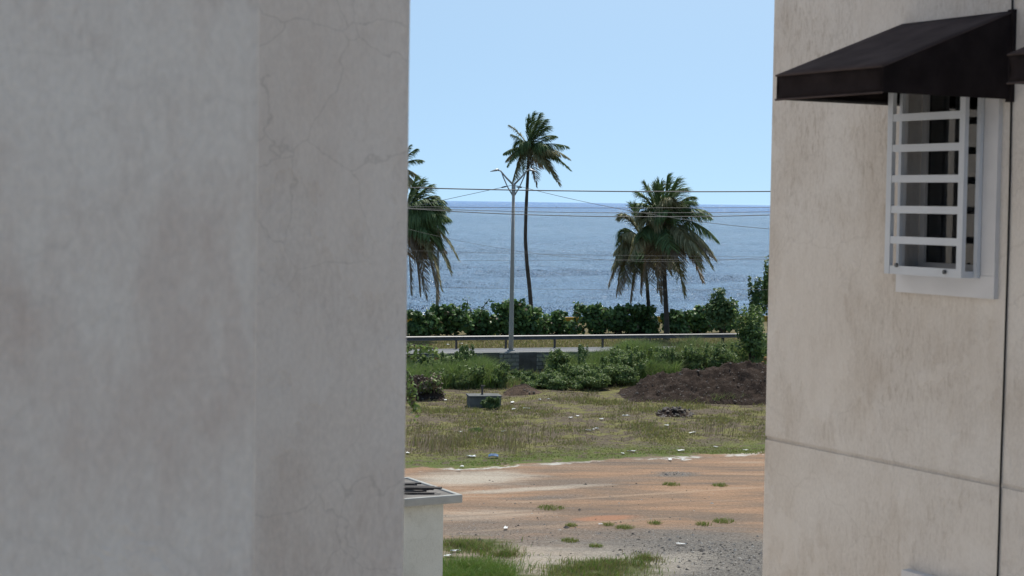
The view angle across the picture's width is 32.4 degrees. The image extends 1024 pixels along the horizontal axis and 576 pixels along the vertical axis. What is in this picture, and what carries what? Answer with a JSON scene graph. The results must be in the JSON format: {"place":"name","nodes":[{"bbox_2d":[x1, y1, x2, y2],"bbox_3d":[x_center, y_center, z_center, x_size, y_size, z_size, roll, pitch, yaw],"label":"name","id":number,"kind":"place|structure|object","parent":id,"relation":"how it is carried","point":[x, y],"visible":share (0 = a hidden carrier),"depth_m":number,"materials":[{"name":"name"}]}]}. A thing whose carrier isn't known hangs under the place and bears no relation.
{"place":"outdoors","nodes":[
{"label":"outdoors","id":0,"kind":"place"},
{"bbox_2d":[0,0,409,575],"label":"plastered building","id":1,"kind":"structure","parent":0,"point":[203,255],"depth_m":3.84,"materials":[{"name":"paint"}]},
{"bbox_2d":[443,547,549,575],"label":"front grass","id":2,"kind":"structure","parent":0,"point":[472,567],"depth_m":41.01,"materials":[{"name":"green plant"}]},
{"bbox_2d":[406,346,674,352],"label":"pavement","id":3,"kind":"structure","parent":0,"point":[519,349],"depth_m":90.26,"materials":[{"name":"grey concrete"}]},
{"bbox_2d":[490,169,536,350],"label":"street lamp","id":4,"kind":"object","parent":3,"relation":"on","point":[511,315],"visible":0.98,"depth_m":89.27,"materials":[{"name":"metal"}]},
{"bbox_2d":[408,185,511,207],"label":"stay wire","id":5,"kind":"object","parent":4,"relation":"attached to","point":[464,195],"visible":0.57,"depth_m":89.07,"materials":[{"name":"metal"}]},
{"bbox_2d":[516,185,767,228],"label":"stay wire","id":6,"kind":"object","parent":4,"relation":"attached to","point":[634,211],"visible":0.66,"depth_m":89.30,"materials":[{"name":"metal"}]},
{"bbox_2d":[406,333,767,348],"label":"guardrail","id":7,"kind":"object","parent":3,"relation":"on","point":[538,337],"visible":0.41,"depth_m":91.77,"materials":[{"name":"metal"}]},
{"bbox_2d":[409,229,761,261],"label":"overhead wire","id":8,"kind":"object","parent":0,"point":[598,259],"visible":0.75,"depth_m":86.02,"materials":[{"name":"metal"}]},
{"bbox_2d":[405,384,766,575],"bbox_3d":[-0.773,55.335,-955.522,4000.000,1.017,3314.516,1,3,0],"label":"ground","id":9,"kind":"structure","parent":0,"point":[564,479],"depth_m":53.56,"materials":[{"name":"brown soil"}]},
{"bbox_2d":[409,354,437,370],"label":"weed bush","id":10,"kind":"object","parent":9,"relation":"on","point":[424,360],"visible":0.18,"depth_m":84.63,"materials":[{"name":"green plant"}]},
{"bbox_2d":[406,343,443,421],"bbox_3d":[-2.687,3.739,46.263,1.728,5.707,0.477,1,3,0],"label":"young tree","id":11,"kind":"object","parent":9,"relation":"on","point":[409,394],"visible":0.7,"depth_m":46.14,"materials":[{"name":"green plant"}]},
{"bbox_2d":[406,374,445,401],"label":"brush pile","id":12,"kind":"object","parent":9,"relation":"on","point":[418,379],"visible":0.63,"depth_m":76.21,"materials":[{"name":"plant"}]},
{"bbox_2d":[416,372,445,395],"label":"dry brush","id":13,"kind":"object","parent":12,"relation":"on","point":[427,385],"visible":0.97,"depth_m":76.07,"materials":[{"name":"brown plant"}]},
{"bbox_2d":[403,477,461,575],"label":"pump house","id":14,"kind":"structure","parent":9,"relation":"on","point":[423,538],"depth_m":34.65,"materials":[{"name":"paint"}]},
{"bbox_2d":[404,490,426,491],"bbox_3d":[-2.615,4.034,34.694,1.945,0.056,0.042,0,3,-21],"label":"rod","id":15,"kind":"object","parent":14,"relation":"on","point":[415,490],"visible":0.22,"depth_m":34.94,"materials":[{"name":"black metal"}]},
{"bbox_2d":[404,492,433,493],"bbox_3d":[-2.184,4.063,34.828,1.303,0.056,0.057,0,3,-9],"label":"rod","id":16,"kind":"object","parent":14,"relation":"on","point":[418,492],"visible":0.41,"depth_m":34.87,"materials":[{"name":"black metal"}]},
{"bbox_2d":[404,489,433,489],"bbox_3d":[-2.393,3.993,34.972,1.681,0.056,0.042,0,3,-6],"label":"rod","id":17,"kind":"object","parent":14,"relation":"on","point":[418,489],"visible":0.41,"depth_m":35.01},
{"bbox_2d":[404,487,440,488],"bbox_3d":[-2.074,3.971,34.900,1.348,0.056,0.077,0,3,-11],"label":"rod","id":18,"kind":"object","parent":14,"relation":"on","point":[422,487],"visible":0.59,"depth_m":34.94,"materials":[{"name":"black metal"}]},
{"bbox_2d":[404,486,441,488],"bbox_3d":[-2.373,3.963,34.977,1.970,0.056,0.082,0,3,-7],"label":"rod","id":19,"kind":"object","parent":14,"relation":"on","point":[419,486],"visible":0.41,"depth_m":35.03,"materials":[{"name":"grey metal"}]},
{"bbox_2d":[424,368,451,380],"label":"weed bush","id":20,"kind":"object","parent":9,"relation":"on","point":[443,372],"visible":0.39,"depth_m":81.73,"materials":[{"name":"green plant"}]},
{"bbox_2d":[431,350,468,367],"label":"weed bush","id":21,"kind":"object","parent":9,"relation":"on","point":[451,357],"visible":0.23,"depth_m":83.74,"materials":[{"name":"green plant"}]},
{"bbox_2d":[447,370,474,387],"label":"weed bush","id":22,"kind":"object","parent":9,"relation":"on","point":[461,381],"visible":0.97,"depth_m":81.36,"materials":[{"name":"green plant"}]},
{"bbox_2d":[458,344,476,362],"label":"weed bush","id":23,"kind":"object","parent":9,"relation":"on","point":[464,351],"visible":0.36,"depth_m":86.58,"materials":[{"name":"green plant"}]},
{"bbox_2d":[458,362,487,385],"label":"weed bush","id":24,"kind":"object","parent":9,"relation":"on","point":[480,370],"visible":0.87,"depth_m":81.96,"materials":[{"name":"green plant"}]},
{"bbox_2d":[468,427,482,431],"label":"weed bush","id":25,"kind":"object","parent":9,"relation":"on","point":[477,429],"visible":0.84,"depth_m":66.20,"materials":[{"name":"green plant"}]},
{"bbox_2d":[466,385,501,407],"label":"concrete block","id":26,"kind":"structure","parent":9,"relation":"on","point":[474,399],"depth_m":74.44,"materials":[{"name":"grey concrete"}]},
{"bbox_2d":[480,396,500,409],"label":"weed bush","id":27,"kind":"object","parent":9,"relation":"on","point":[489,402],"visible":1,"depth_m":73.73,"materials":[{"name":"green plant"}]},
{"bbox_2d":[490,361,510,387],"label":"weed bush","id":28,"kind":"object","parent":9,"relation":"on","point":[504,366],"visible":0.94,"depth_m":82.15,"materials":[{"name":"green plant"}]},
{"bbox_2d":[406,350,610,373],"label":"retaining wall","id":29,"kind":"structure","parent":9,"relation":"on","point":[530,360],"depth_m":88.98,"materials":[{"name":"concrete"}]},
{"bbox_2d":[507,369,531,380],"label":"weed bush","id":30,"kind":"object","parent":9,"relation":"on","point":[515,373],"visible":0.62,"depth_m":84.83,"materials":[{"name":"green plant"}]},
{"bbox_2d":[504,383,544,395],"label":"soil heap","id":31,"kind":"object","parent":9,"relation":"on","point":[521,389],"visible":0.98,"depth_m":79.38,"materials":[{"name":"soil"}]},
{"bbox_2d":[520,373,547,387],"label":"weed bush","id":32,"kind":"object","parent":9,"relation":"on","point":[533,380],"visible":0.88,"depth_m":81.57,"materials":[{"name":"green plant"}]},
{"bbox_2d":[442,367,635,388],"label":"wall grass","id":33,"kind":"structure","parent":9,"relation":"on","point":[512,382],"depth_m":82.76,"materials":[{"name":"green plant"}]},
{"bbox_2d":[536,368,565,380],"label":"weed bush","id":34,"kind":"object","parent":9,"relation":"on","point":[549,373],"visible":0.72,"depth_m":81.94,"materials":[{"name":"green plant"}]},
{"bbox_2d":[539,504,565,510],"bbox_3d":[1.170,6.214,50.032,1.112,0.120,0.908,1,3,0],"label":"grass tuft","id":35,"kind":"object","parent":9,"relation":"on","point":[551,506],"visible":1,"depth_m":50.01,"materials":[{"name":"green plant"}]},
{"bbox_2d":[406,337,700,388],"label":"weed growth","id":36,"kind":"object","parent":9,"relation":"on","point":[489,364],"visible":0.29,"depth_m":84.07,"materials":[{"name":"green plant"}]},
{"bbox_2d":[543,348,572,376],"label":"weed bush","id":37,"kind":"object","parent":9,"relation":"on","point":[558,356],"visible":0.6,"depth_m":85.68,"materials":[{"name":"green plant"}]},
{"bbox_2d":[545,376,584,389],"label":"weed bush","id":38,"kind":"object","parent":9,"relation":"on","point":[560,383],"visible":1,"depth_m":81.32,"materials":[{"name":"green plant"}]},
{"bbox_2d":[443,535,693,575],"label":"weed patch","id":39,"kind":"object","parent":9,"relation":"on","point":[578,567],"visible":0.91,"depth_m":42.46,"materials":[{"name":"green plant"}]},
{"bbox_2d":[561,535,578,542],"bbox_3d":[1.505,6.455,45.244,0.608,0.118,0.607,2,3,28],"label":"grass tuft","id":40,"kind":"object","parent":9,"relation":"on","point":[569,539],"visible":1,"depth_m":45.16,"materials":[{"name":"green plant"}]},
{"bbox_2d":[565,521,577,526],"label":"grass tuft","id":41,"kind":"object","parent":9,"relation":"on","point":[570,524],"visible":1,"depth_m":47.32,"materials":[{"name":"green plant"}]},
{"bbox_2d":[557,363,599,386],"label":"weed bush","id":42,"kind":"object","parent":9,"relation":"on","point":[574,370],"visible":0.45,"depth_m":82.56,"materials":[{"name":"green plant"}]},
{"bbox_2d":[577,344,588,365],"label":"weed bush","id":43,"kind":"object","parent":9,"relation":"on","point":[582,353],"visible":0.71,"depth_m":86.87,"materials":[{"name":"green plant"}]},
{"bbox_2d":[405,379,766,465],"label":"lot grass","id":44,"kind":"structure","parent":9,"relation":"on","point":[607,402],"depth_m":68.44,"materials":[{"name":"green plant"}]},
{"bbox_2d":[575,369,611,388],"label":"weed bush","id":45,"kind":"object","parent":9,"relation":"on","point":[597,380],"visible":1,"depth_m":81.46,"materials":[{"name":"green plant"}]},
{"bbox_2d":[589,542,607,547],"bbox_3d":[2.103,6.499,44.515,0.612,0.119,0.568,3,3,36],"label":"grass tuft","id":46,"kind":"object","parent":9,"relation":"on","point":[597,544],"visible":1,"depth_m":44.52,"materials":[{"name":"green plant"}]},
{"bbox_2d":[578,355,620,378],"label":"weed bush","id":47,"kind":"object","parent":9,"relation":"on","point":[605,361],"visible":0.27,"depth_m":83.64,"materials":[{"name":"green plant"}]},
{"bbox_2d":[451,471,762,575],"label":"loose stones","id":48,"kind":"object","parent":9,"relation":"on","point":[691,550],"visible":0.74,"depth_m":44.28,"materials":[{"name":"grey gravel"}]},
{"bbox_2d":[601,521,613,525],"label":"grass tuft","id":49,"kind":"object","parent":9,"relation":"on","point":[607,524],"visible":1,"depth_m":47.55,"materials":[{"name":"green plant"}]},
{"bbox_2d":[600,362,639,385],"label":"weed bush","id":50,"kind":"object","parent":9,"relation":"on","point":[618,374],"visible":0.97,"depth_m":82.82,"materials":[{"name":"green plant"}]},
{"bbox_2d":[607,343,638,363],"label":"weed bush","id":51,"kind":"object","parent":9,"relation":"on","point":[620,351],"visible":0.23,"depth_m":86.09,"materials":[{"name":"green plant"}]},
{"bbox_2d":[615,524,638,529],"bbox_3d":[3.091,6.386,47.078,0.722,0.119,0.890,-2,4,-40],"label":"grass tuft","id":52,"kind":"object","parent":9,"relation":"on","point":[625,526],"visible":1,"depth_m":47.12,"materials":[{"name":"green plant"}]},
{"bbox_2d":[606,349,653,372],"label":"weed bush","id":53,"kind":"object","parent":9,"relation":"on","point":[630,358],"visible":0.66,"depth_m":84.44,"materials":[{"name":"green plant"}]},
{"bbox_2d":[647,519,662,524],"bbox_3d":[3.903,6.359,47.861,0.610,0.120,0.631,1,3,0],"label":"grass tuft","id":54,"kind":"object","parent":9,"relation":"on","point":[655,522],"visible":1,"depth_m":47.81,"materials":[{"name":"green plant"}]},
{"bbox_2d":[647,346,680,368],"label":"weed bush","id":55,"kind":"object","parent":9,"relation":"on","point":[671,354],"visible":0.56,"depth_m":86.02,"materials":[{"name":"green plant"}]},
{"bbox_2d":[662,481,680,485],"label":"grass tuft","id":56,"kind":"object","parent":9,"relation":"on","point":[671,483],"visible":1,"depth_m":54.45,"materials":[{"name":"green plant"}]},
{"bbox_2d":[654,406,696,417],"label":"rubble pile","id":57,"kind":"object","parent":9,"relation":"on","point":[676,411],"visible":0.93,"depth_m":72.04,"materials":[{"name":"stone"}]},
{"bbox_2d":[587,333,766,370],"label":"bank grass","id":58,"kind":"structure","parent":9,"relation":"on","point":[687,343],"depth_m":89.33,"materials":[{"name":"green plant"}]},
{"bbox_2d":[610,359,766,404],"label":"dirt mound","id":59,"kind":"object","parent":9,"relation":"on","point":[747,379],"visible":0.67,"depth_m":78.29,"materials":[{"name":"soil"}]},
{"bbox_2d":[674,344,706,369],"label":"weed bush","id":60,"kind":"object","parent":9,"relation":"on","point":[695,359],"visible":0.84,"depth_m":86.01,"materials":[{"name":"green plant"}]},
{"bbox_2d":[696,519,711,526],"bbox_3d":[5.160,6.380,47.787,0.595,0.119,0.833,3,4,40],"label":"grass tuft","id":61,"kind":"object","parent":9,"relation":"on","point":[702,524],"visible":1,"depth_m":47.77,"materials":[{"name":"green plant"}]},
{"bbox_2d":[710,481,728,486],"bbox_3d":[6.459,6.071,54.425,0.613,0.120,0.830,0,3,-22],"label":"grass tuft","id":62,"kind":"object","parent":9,"relation":"on","point":[719,484],"visible":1,"depth_m":54.47,"materials":[{"name":"green plant"}]},
{"bbox_2d":[703,341,740,367],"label":"weed bush","id":63,"kind":"object","parent":9,"relation":"on","point":[718,355],"visible":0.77,"depth_m":85.92,"materials":[{"name":"green plant"}]},
{"bbox_2d":[703,390,741,400],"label":"mound grass","id":64,"kind":"structure","parent":9,"relation":"on","point":[723,395],"depth_m":77.38,"materials":[{"name":"green plant"}]},
{"bbox_2d":[709,517,735,523],"bbox_3d":[5.832,6.362,48.360,0.876,0.119,0.833,-2,4,-44],"label":"grass tuft","id":65,"kind":"object","parent":9,"relation":"on","point":[722,521],"visible":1,"depth_m":48.27,"materials":[{"name":"green plant"}]},
{"bbox_2d":[731,301,766,362],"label":"roadside shrub","id":66,"kind":"object","parent":9,"relation":"on","point":[751,334],"visible":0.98,"depth_m":87.89,"materials":[{"name":"green plant"}]},
{"bbox_2d":[762,0,1023,575],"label":"apartment building","id":67,"kind":"structure","parent":9,"relation":"on","point":[884,391],"depth_m":10.43,"materials":[{"name":"paint"}]},
{"bbox_2d":[775,9,1016,105],"bbox_3d":[2.090,-1.267,9.647,0.912,0.496,0.910,-1,3,-29],"label":"awning","id":68,"kind":"object","parent":67,"relation":"attached to","point":[965,56],"visible":1,"depth_m":9.40,"materials":[{"name":"fabric"}]},
{"bbox_2d":[884,93,984,277],"bbox_3d":[2.367,-0.751,9.905,0.133,1.365,0.658,-1,3,-29],"label":"window grille","id":69,"kind":"object","parent":67,"relation":"attached to","point":[901,179],"depth_m":9.84,"materials":[{"name":"white metal"}]},
{"bbox_2d":[896,94,1002,298],"bbox_3d":[2.524,-0.711,9.948,0.184,1.505,0.792,-1,3,-29],"label":"window","id":70,"kind":"structure","parent":67,"relation":"in","point":[941,130],"depth_m":10.06,"materials":[{"name":"grey metal"}]},
{"bbox_2d":[996,0,1012,575],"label":"cable","id":71,"kind":"object","parent":67,"relation":"attached to","point":[1005,331],"visible":0.94,"depth_m":9.55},
{"bbox_2d":[1006,47,1023,84],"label":"awning","id":72,"kind":"object","parent":67,"relation":"attached to","point":[1016,68],"visible":1,"depth_m":8.25,"materials":[{"name":"fabric"}]},
{"bbox_2d":[408,208,763,216],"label":"overhead wire","id":73,"kind":"object","parent":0,"point":[592,216],"visible":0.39,"depth_m":85.11,"materials":[{"name":"metal"}]},
{"bbox_2d":[407,321,766,352],"bbox_3d":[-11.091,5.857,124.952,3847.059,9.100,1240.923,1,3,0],"label":"verge ground","id":74,"kind":"structure","parent":0,"point":[659,328],"depth_m":98.86,"materials":[{"name":"green plant"}]},
{"bbox_2d":[408,144,424,189],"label":"palm tree","id":75,"kind":"object","parent":74,"relation":"on","point":[412,174],"visible":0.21,"depth_m":117.71,"materials":[{"name":"green plant"}]},
{"bbox_2d":[406,309,443,335],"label":"hedge bush","id":76,"kind":"object","parent":74,"relation":"on","point":[421,324],"visible":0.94,"depth_m":97.78,"materials":[{"name":"green plant"}]},
{"bbox_2d":[406,174,459,335],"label":"palm tree","id":77,"kind":"object","parent":74,"relation":"on","point":[428,222],"visible":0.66,"depth_m":95.93,"materials":[{"name":"green plant"}]},
{"bbox_2d":[436,210,445,305],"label":"utility pole","id":78,"kind":"object","parent":74,"relation":"on","point":[437,301],"visible":0.18,"depth_m":101.06,"materials":[{"name":"metal"}]},
{"bbox_2d":[430,302,474,335],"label":"hedge bush","id":79,"kind":"object","parent":74,"relation":"on","point":[454,320],"visible":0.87,"depth_m":98.98,"materials":[{"name":"green plant"}]},
{"bbox_2d":[464,308,495,335],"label":"hedge bush","id":80,"kind":"object","parent":74,"relation":"on","point":[484,315],"visible":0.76,"depth_m":99.66,"materials":[{"name":"green plant"}]},
{"bbox_2d":[473,298,530,335],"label":"hedge bush","id":81,"kind":"object","parent":74,"relation":"on","point":[497,325],"visible":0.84,"depth_m":99.52,"materials":[{"name":"green plant"}]},
{"bbox_2d":[478,299,494,316],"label":"dry sapling","id":82,"kind":"object","parent":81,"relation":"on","point":[484,305],"visible":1,"depth_m":99.65,"materials":[{"name":"grey plant"}]},
{"bbox_2d":[508,304,550,334],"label":"hedge bush","id":83,"kind":"object","parent":74,"relation":"on","point":[534,325],"visible":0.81,"depth_m":100.03,"materials":[{"name":"green plant"}]},
{"bbox_2d":[503,110,571,305],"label":"palm tree","id":84,"kind":"object","parent":74,"relation":"on","point":[529,151],"visible":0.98,"depth_m":129.34,"materials":[{"name":"green plant"}]},
{"bbox_2d":[542,309,579,334],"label":"hedge bush","id":85,"kind":"object","parent":74,"relation":"on","point":[556,324],"visible":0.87,"depth_m":101.20,"materials":[{"name":"green plant"}]},
{"bbox_2d":[406,316,767,322],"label":"wall","id":86,"kind":"structure","parent":74,"relation":"on","point":[567,319],"depth_m":111.66,"materials":[{"name":"paint"}]},
{"bbox_2d":[565,301,615,334],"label":"hedge bush","id":87,"kind":"object","parent":74,"relation":"on","point":[597,318],"visible":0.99,"depth_m":100.91,"materials":[{"name":"green plant"}]},
{"bbox_2d":[603,302,640,333],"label":"hedge bush","id":88,"kind":"object","parent":74,"relation":"on","point":[622,320],"visible":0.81,"depth_m":101.97,"materials":[{"name":"green plant"}]},
{"bbox_2d":[623,302,660,333],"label":"hedge bush","id":89,"kind":"object","parent":74,"relation":"on","point":[646,319],"visible":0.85,"depth_m":102.91,"materials":[{"name":"green plant"}]},
{"bbox_2d":[608,199,681,306],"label":"palm tree","id":90,"kind":"object","parent":74,"relation":"on","point":[624,239],"visible":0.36,"depth_m":103.35,"materials":[{"name":"green plant"}]},
{"bbox_2d":[628,172,719,339],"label":"palm tree","id":91,"kind":"object","parent":74,"relation":"on","point":[665,237],"visible":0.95,"depth_m":98.12,"materials":[{"name":"green plant"}]},
{"bbox_2d":[658,309,694,333],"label":"hedge bush","id":92,"kind":"object","parent":74,"relation":"on","point":[679,323],"visible":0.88,"depth_m":102.29,"materials":[{"name":"green plant"}]},
{"bbox_2d":[687,304,718,333],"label":"hedge bush","id":93,"kind":"object","parent":74,"relation":"on","point":[701,323],"visible":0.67,"depth_m":103.09,"materials":[{"name":"green plant"}]},
{"bbox_2d":[703,287,739,342],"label":"creeper shrub","id":94,"kind":"object","parent":74,"relation":"on","point":[719,311],"visible":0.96,"depth_m":96.31,"materials":[{"name":"green plant"}]},
{"bbox_2d":[708,307,736,332],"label":"hedge bush","id":95,"kind":"object","parent":74,"relation":"on","point":[728,328],"visible":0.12,"depth_m":104.11,"materials":[{"name":"green plant"}]},
{"bbox_2d":[747,276,763,324],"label":"young tree","id":96,"kind":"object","parent":74,"relation":"on","point":[756,297],"depth_m":95.46,"materials":[{"name":"green plant"}]},
{"bbox_2d":[762,255,768,332],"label":"young tree","id":97,"kind":"object","parent":74,"relation":"on","point":[765,292],"visible":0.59,"depth_m":96.47,"materials":[{"name":"green plant"}]},
{"bbox_2d":[407,250,768,256],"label":"overhead wire","id":98,"kind":"object","parent":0,"point":[628,255],"visible":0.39,"depth_m":86.42,"materials":[{"name":"metal"}]},
{"bbox_2d":[407,200,769,316],"bbox_3d":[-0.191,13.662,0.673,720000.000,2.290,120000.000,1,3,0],"label":"sea","id":99,"kind":"structure","parent":0,"point":[557,280],"depth_m":414.65,"materials":[{"name":"liquid"}]},
{"bbox_2d":[408,206,769,207],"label":"overhead wire","id":100,"kind":"object","parent":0,"point":[549,207],"visible":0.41,"depth_m":84.30,"materials":[{"name":"metal"}]},
{"bbox_2d":[410,286,767,289],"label":"overhead wire","id":101,"kind":"object","parent":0,"point":[518,288],"visible":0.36,"depth_m":87.30,"materials":[{"name":"metal"}]},
{"bbox_2d":[408,187,770,191],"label":"overhead wire","id":102,"kind":"object","parent":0,"point":[583,190],"visible":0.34,"depth_m":83.85,"materials":[{"name":"metal"}]},
{"bbox_2d":[411,208,769,212],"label":"overhead wire","id":103,"kind":"object","parent":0,"point":[581,212],"visible":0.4,"depth_m":84.71,"materials":[{"name":"metal"}]},
{"bbox_2d":[408,0,774,204],"label":"sky","id":104,"kind":"structure","parent":0,"point":[636,91],"materials":[{"name":"blue"}]},
{"bbox_2d":[473,259,720,260],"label":"overhead wire","id":105,"kind":"object","parent":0,"point":[660,259],"visible":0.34,"depth_m":86.83,"materials":[{"name":"metal"}]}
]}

